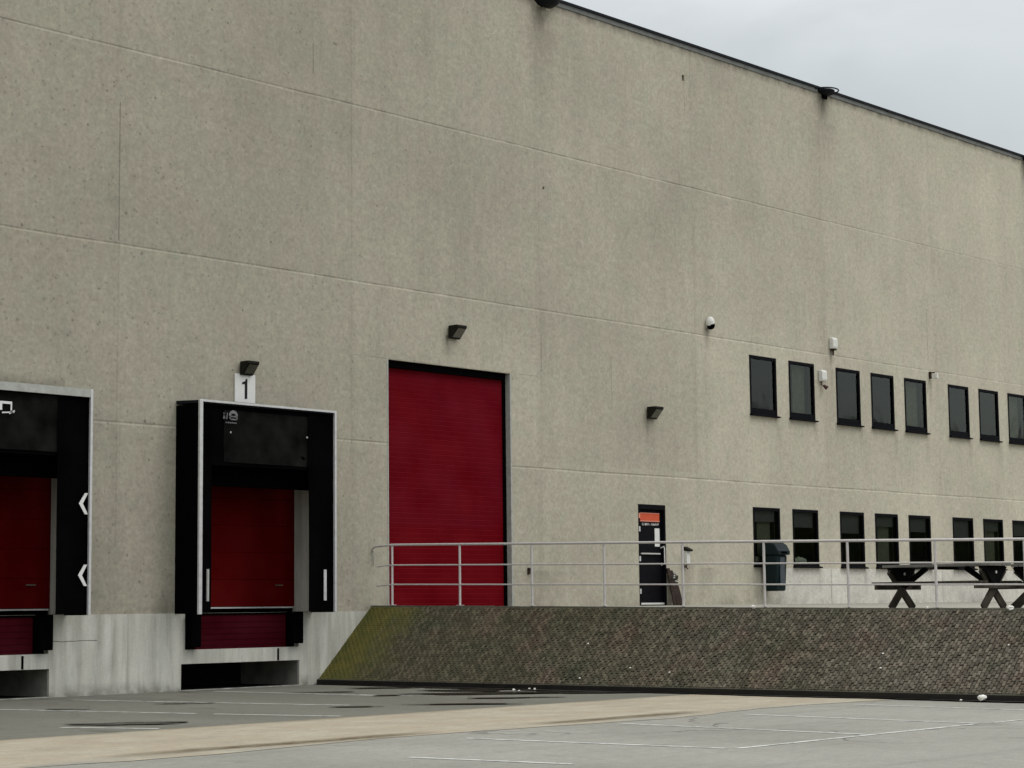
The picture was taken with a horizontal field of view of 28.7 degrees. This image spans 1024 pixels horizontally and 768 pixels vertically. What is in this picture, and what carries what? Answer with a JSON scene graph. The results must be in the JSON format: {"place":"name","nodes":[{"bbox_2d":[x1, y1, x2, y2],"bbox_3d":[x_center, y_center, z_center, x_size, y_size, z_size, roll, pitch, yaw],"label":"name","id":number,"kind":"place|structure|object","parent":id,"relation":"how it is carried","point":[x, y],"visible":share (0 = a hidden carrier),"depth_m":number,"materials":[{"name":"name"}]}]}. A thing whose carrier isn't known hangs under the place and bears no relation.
{"place":"outdoors","nodes":[
{"label":"outdoors","id":0,"kind":"place"},
{"bbox_2d":[0,685,687,739],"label":"road","id":1,"kind":"structure","parent":0,"point":[30,718],"depth_m":28.54,"materials":[{"name":"grey asphalt"}]},
{"bbox_2d":[0,709,194,713],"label":"road marking","id":2,"kind":"object","parent":1,"relation":"on","point":[93,711],"visible":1,"depth_m":27.34,"materials":[{"name":"paint"}]},
{"bbox_2d":[59,727,159,728],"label":"road marking","id":3,"kind":"object","parent":1,"relation":"on","point":[95,727],"visible":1,"depth_m":23.58,"materials":[{"name":"paint"}]},
{"bbox_2d":[70,721,188,724],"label":"water puddle","id":4,"kind":"object","parent":1,"relation":"on","point":[124,723],"visible":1,"depth_m":24.23,"materials":[{"name":"grey liquid"}]},
{"bbox_2d":[152,702,211,703],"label":"water puddle","id":5,"kind":"object","parent":1,"relation":"on","point":[172,703],"visible":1,"depth_m":29.32,"materials":[{"name":"grey liquid"}]},
{"bbox_2d":[96,700,320,704],"bbox_3d":[-4.565,4.726,29.685,5.278,0.001,0.090,-4,-7,31],"label":"road marking","id":6,"kind":"object","parent":1,"relation":"on","point":[212,702],"visible":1,"depth_m":29.66,"materials":[{"name":"paint"}]},
{"bbox_2d":[237,714,319,715],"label":"road marking","id":7,"kind":"object","parent":1,"relation":"on","point":[261,714],"visible":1,"depth_m":25.91,"materials":[{"name":"paint"}]},
{"bbox_2d":[220,691,346,694],"bbox_3d":[-3.606,5.043,32.621,3.704,0.001,0.090,-6,-8,39],"label":"road marking","id":8,"kind":"object","parent":1,"relation":"on","point":[296,693],"visible":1,"depth_m":32.48,"materials":[{"name":"paint"}]},
{"bbox_2d":[331,706,372,706],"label":"water puddle","id":9,"kind":"object","parent":1,"relation":"on","point":[351,706],"visible":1,"depth_m":27.78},
{"bbox_2d":[363,687,419,687],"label":"water puddle","id":10,"kind":"object","parent":1,"relation":"on","point":[391,687],"visible":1,"depth_m":34.30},
{"bbox_2d":[418,689,507,690],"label":"water puddle","id":11,"kind":"object","parent":1,"relation":"on","point":[467,690],"visible":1,"depth_m":32.87,"materials":[{"name":"grey liquid"}]},
{"bbox_2d":[430,703,524,704],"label":"water puddle","id":12,"kind":"object","parent":1,"relation":"on","point":[478,703],"visible":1,"depth_m":28.20,"materials":[{"name":"grey liquid"}]},
{"bbox_2d":[402,691,581,694],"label":"water puddle","id":13,"kind":"object","parent":1,"relation":"on","point":[502,692],"visible":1,"depth_m":31.73,"materials":[{"name":"black liquid"}]},
{"bbox_2d":[477,697,529,697],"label":"water puddle","id":14,"kind":"object","parent":1,"relation":"on","point":[503,697],"visible":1,"depth_m":30.02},
{"bbox_2d":[549,692,647,692],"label":"water puddle","id":15,"kind":"object","parent":1,"relation":"on","point":[599,692],"visible":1,"depth_m":31.39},
{"bbox_2d":[337,684,1023,701],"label":"dirt","id":16,"kind":"structure","parent":1,"relation":"on","point":[655,692],"depth_m":31.66,"materials":[{"name":"black soil"}]},
{"bbox_2d":[977,695,986,700],"bbox_3d":[6.424,4.284,27.296,0.129,0.088,0.133,-6,-9,41],"label":"litter scrap","id":17,"kind":"object","parent":16,"relation":"on","point":[981,697],"visible":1,"depth_m":27.25,"materials":[{"name":"white paper"}]},
{"bbox_2d":[0,694,893,767],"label":"concrete path","id":18,"kind":"structure","parent":0,"point":[107,747],"depth_m":22.88,"materials":[{"name":"beige concrete"}]},
{"bbox_2d":[0,0,1023,699],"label":"warehouse building","id":19,"kind":"structure","parent":0,"point":[582,224],"depth_m":40.67,"materials":[{"name":"concrete"}]},
{"bbox_2d":[0,615,52,668],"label":"dock leveller","id":20,"kind":"object","parent":19,"relation":"attached to","point":[25,634],"visible":1,"depth_m":31.82,"materials":[{"name":"red metal"}]},
{"bbox_2d":[0,476,56,614],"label":"dock door","id":21,"kind":"structure","parent":19,"relation":"in","point":[28,505],"depth_m":32.68,"materials":[{"name":"red paint"}]},
{"bbox_2d":[0,381,92,614],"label":"dock shelter","id":22,"kind":"object","parent":19,"relation":"attached to","point":[46,431],"visible":1,"depth_m":31.87,"materials":[{"name":"black rubber"}]},
{"bbox_2d":[185,612,302,659],"bbox_3d":[-4.713,4.439,35.121,0.280,0.855,2.580,-6,-9,41],"label":"dock leveller","id":23,"kind":"object","parent":19,"relation":"attached to","point":[237,630],"visible":0.96,"depth_m":35.18,"materials":[{"name":"red metal"}]},
{"bbox_2d":[234,373,254,403],"bbox_3d":[-4.757,0.080,35.616,0.032,0.510,0.470,-6,-9,41],"label":"number sign","id":24,"kind":"object","parent":19,"relation":"attached to","point":[244,388],"visible":1,"depth_m":35.59,"materials":[{"name":"white plastic"}]},
{"bbox_2d":[240,360,258,375],"bbox_3d":[-4.677,-0.281,35.588,0.249,0.240,0.270,-6,-9,41],"label":"wall lamp","id":25,"kind":"object","parent":19,"relation":"attached to","point":[248,367],"visible":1,"depth_m":35.53,"materials":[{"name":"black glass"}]},
{"bbox_2d":[175,399,336,613],"bbox_3d":[-4.470,2.200,35.204,0.658,3.660,3.174,-6,-9,41],"label":"dock shelter","id":26,"kind":"object","parent":19,"relation":"attached to","point":[233,444],"visible":1,"depth_m":34.97,"materials":[{"name":"black rubber"}]},
{"bbox_2d":[208,486,308,612],"bbox_3d":[-4.897,2.551,35.681,0.645,3.027,3.200,-6,-9,41],"label":"dock door","id":27,"kind":"structure","parent":19,"relation":"in","point":[260,536],"depth_m":36.37,"materials":[{"name":"red paint"}]},
{"bbox_2d":[387,359,513,605],"bbox_3d":[-1.264,2.019,39.498,0.228,4.900,3.565,-6,-9,41],"label":"roller door","id":28,"kind":"structure","parent":19,"relation":"in","point":[449,429],"depth_m":39.58,"materials":[{"name":"red paint"}]},
{"bbox_2d":[448,324,466,339],"bbox_3d":[-1.088,-1.029,39.707,0.269,0.259,0.292,-6,-9,41],"label":"wall lamp","id":29,"kind":"object","parent":19,"relation":"attached to","point":[456,331],"visible":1,"depth_m":39.64,"materials":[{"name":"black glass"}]},
{"bbox_2d":[534,0,560,8],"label":"gutter hopper","id":30,"kind":"object","parent":19,"relation":"attached to","point":[549,4],"visible":1,"depth_m":42.59,"materials":[{"name":"black metal"}]},
{"bbox_2d":[638,504,666,605],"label":"black door","id":31,"kind":"structure","parent":19,"relation":"in","point":[651,518],"depth_m":44.13,"materials":[{"name":"paint"}]},
{"bbox_2d":[647,406,663,418],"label":"wall lamp","id":32,"kind":"object","parent":19,"relation":"attached to","point":[653,412],"visible":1,"depth_m":44.21,"materials":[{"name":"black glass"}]},
{"bbox_2d":[684,547,692,568],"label":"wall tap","id":33,"kind":"object","parent":19,"relation":"attached to","point":[687,550],"depth_m":44.83,"materials":[{"name":"white plastic"}]},
{"bbox_2d":[706,317,714,329],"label":"wall sensor","id":34,"kind":"object","parent":19,"relation":"attached to","point":[710,323],"depth_m":46.13,"materials":[{"name":"white plastic"}]},
{"bbox_2d":[756,556,762,561],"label":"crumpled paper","id":35,"kind":"object","parent":19,"relation":"on","point":[759,559],"visible":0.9,"depth_m":47.16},
{"bbox_2d":[749,355,780,417],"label":"window","id":36,"kind":"structure","parent":19,"relation":"in","point":[772,413],"depth_m":47.97,"materials":[{"name":"black metal"}]},
{"bbox_2d":[753,507,780,567],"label":"window","id":37,"kind":"structure","parent":19,"relation":"in","point":[763,516],"depth_m":47.64,"materials":[{"name":"black glass"}]},
{"bbox_2d":[760,543,789,590],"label":"litter bin","id":38,"kind":"object","parent":19,"relation":"attached to","point":[776,553],"visible":0.87,"depth_m":46.80,"materials":[{"name":"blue plastic"}]},
{"bbox_2d":[795,556,806,561],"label":"crumpled paper","id":39,"kind":"object","parent":19,"relation":"on","point":[799,559],"visible":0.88,"depth_m":48.42,"materials":[{"name":"white paper"}]},
{"bbox_2d":[788,360,818,421],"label":"window","id":40,"kind":"structure","parent":19,"relation":"in","point":[797,368],"depth_m":49.30,"materials":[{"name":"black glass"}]},
{"bbox_2d":[792,509,822,567],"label":"window","id":41,"kind":"structure","parent":19,"relation":"in","point":[801,518],"depth_m":48.83,"materials":[{"name":"black glass"}]},
{"bbox_2d":[818,370,828,389],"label":"alarm box","id":42,"kind":"object","parent":19,"relation":"attached to","point":[822,375],"visible":1,"depth_m":49.55,"materials":[{"name":"white plastic"}]},
{"bbox_2d":[815,87,838,99],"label":"roof-edge floodlight","id":43,"kind":"object","parent":19,"relation":"attached to","point":[825,92],"visible":1,"depth_m":50.61,"materials":[{"name":"black metal"}]},
{"bbox_2d":[829,337,837,354],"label":"alarm box","id":44,"kind":"object","parent":19,"relation":"attached to","point":[833,344],"visible":1,"depth_m":50.05,"materials":[{"name":"white plastic"}]},
{"bbox_2d":[835,367,864,427],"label":"window","id":45,"kind":"structure","parent":19,"relation":"in","point":[856,422],"depth_m":50.79,"materials":[{"name":"black glass"}]},
{"bbox_2d":[840,511,868,568],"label":"window","id":46,"kind":"structure","parent":19,"relation":"in","point":[849,523],"depth_m":50.38,"materials":[{"name":"black glass"}]},
{"bbox_2d":[870,373,897,430],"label":"window","id":47,"kind":"structure","parent":19,"relation":"in","point":[890,426],"depth_m":52.01,"materials":[{"name":"black glass"}]},
{"bbox_2d":[875,513,899,568],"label":"window","id":48,"kind":"structure","parent":19,"relation":"in","point":[882,521],"depth_m":51.67,"materials":[{"name":"black glass"}]},
{"bbox_2d":[904,378,930,434],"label":"window","id":49,"kind":"structure","parent":19,"relation":"in","point":[911,426],"depth_m":53.29,"materials":[{"name":"black glass"}]},
{"bbox_2d":[908,515,933,569],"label":"window","id":50,"kind":"structure","parent":19,"relation":"in","point":[917,523],"depth_m":52.90,"materials":[{"name":"black glass"}]},
{"bbox_2d":[929,372,937,378],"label":"wall camera","id":51,"kind":"object","parent":19,"relation":"attached to","point":[933,376],"depth_m":53.54,"materials":[{"name":"white plastic"}]},
{"bbox_2d":[948,384,972,438],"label":"window","id":52,"kind":"structure","parent":19,"relation":"in","point":[954,434],"depth_m":54.95,"materials":[{"name":"black glass"}]},
{"bbox_2d":[952,517,977,569],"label":"window","id":53,"kind":"structure","parent":19,"relation":"in","point":[962,527],"depth_m":54.57,"materials":[{"name":"black glass"}]},
{"bbox_2d":[978,389,1002,442],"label":"window","id":54,"kind":"structure","parent":19,"relation":"in","point":[996,437],"depth_m":56.21,"materials":[{"name":"black glass"}]},
{"bbox_2d":[983,519,1007,570],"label":"window","id":55,"kind":"structure","parent":19,"relation":"in","point":[990,526],"depth_m":55.85,"materials":[{"name":"black glass"}]},
{"bbox_2d":[1007,393,1023,444],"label":"window","id":56,"kind":"structure","parent":19,"relation":"in","point":[1011,398],"depth_m":57.45,"materials":[{"name":"black glass"}]},
{"bbox_2d":[1012,520,1023,563],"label":"window","id":57,"kind":"structure","parent":19,"relation":"in","point":[1017,526],"depth_m":56.80,"materials":[{"name":"black glass"}]},
{"bbox_2d":[9,646,1023,767],"bbox_3d":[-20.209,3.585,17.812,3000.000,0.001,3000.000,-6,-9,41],"label":"ground","id":58,"kind":"structure","parent":0,"point":[977,744],"depth_m":19.60,"materials":[{"name":"concrete"}]},
{"bbox_2d":[409,757,571,763],"bbox_3d":[-0.205,3.362,17.863,1.794,0.001,0.080,-5,-8,34],"label":"road marking","id":59,"kind":"object","parent":58,"relation":"on","point":[490,760],"visible":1,"depth_m":17.86,"materials":[{"name":"paint"}]},
{"bbox_2d":[469,738,724,748],"bbox_3d":[0.781,3.590,20.002,3.189,0.001,0.080,-5,-8,37],"label":"road marking","id":60,"kind":"object","parent":58,"relation":"on","point":[596,743],"visible":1,"depth_m":19.91,"materials":[{"name":"paint"}]},
{"bbox_2d":[317,605,1023,702],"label":"paved embankment","id":61,"kind":"structure","parent":58,"relation":"on","point":[955,654],"depth_m":31.51,"materials":[{"name":"stone"}]},
{"bbox_2d":[372,538,1023,607],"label":"steel railing","id":62,"kind":"object","parent":61,"relation":"on","point":[764,584],"visible":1,"depth_m":32.65,"materials":[{"name":"silver metal"}]},
{"bbox_2d":[617,723,855,733],"bbox_3d":[2.456,3.804,22.088,0.080,0.001,3.486,6,-9,-45],"label":"road marking","id":63,"kind":"object","parent":58,"relation":"on","point":[738,728],"visible":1,"depth_m":22.07,"materials":[{"name":"paint"}]},
{"bbox_2d":[748,714,964,722],"bbox_3d":[4.074,3.970,23.738,0.080,0.001,3.389,5,-9,-44],"label":"road marking","id":64,"kind":"object","parent":58,"relation":"on","point":[857,718],"visible":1,"depth_m":23.73,"materials":[{"name":"paint"}]},
{"bbox_2d":[741,724,972,747],"bbox_3d":[3.679,3.639,20.735,0.070,0.001,4.600,-6,-9,41],"label":"road marking","id":65,"kind":"object","parent":58,"relation":"on","point":[853,736],"visible":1,"depth_m":20.53,"materials":[{"name":"paint"}]},
{"bbox_2d":[855,704,1014,709],"bbox_3d":[5.828,4.183,25.822,0.080,0.001,3.512,5,-9,-43],"label":"road marking","id":66,"kind":"object","parent":58,"relation":"on","point":[944,707],"visible":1,"depth_m":26.14,"materials":[{"name":"paint"}]},
{"bbox_2d":[564,0,1023,154],"label":"sky","id":67,"kind":"structure","parent":0,"point":[957,66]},
{"bbox_2d":[612,602,1023,607],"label":"pavement","id":68,"kind":"structure","parent":0,"point":[930,605],"depth_m":42.04,"materials":[{"name":"concrete"}]},
{"bbox_2d":[666,568,681,604],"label":"leaning boards","id":69,"kind":"object","parent":68,"relation":"on","point":[675,590],"visible":0.88,"depth_m":44.28,"materials":[{"name":"brown wood"}]},
{"bbox_2d":[872,563,1021,607],"bbox_3d":[7.482,3.513,34.430,2.080,0.815,1.500,-6,-9,41],"label":"picnic table","id":70,"kind":"object","parent":68,"relation":"on","point":[991,573],"visible":0.82,"depth_m":34.16,"materials":[{"name":"grey wood"}]},
{"bbox_2d":[998,564,1023,607],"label":"picnic table","id":71,"kind":"object","parent":68,"relation":"on","point":[1018,602],"visible":0.55,"depth_m":34.28,"materials":[{"name":"brown wood"}]}
]}

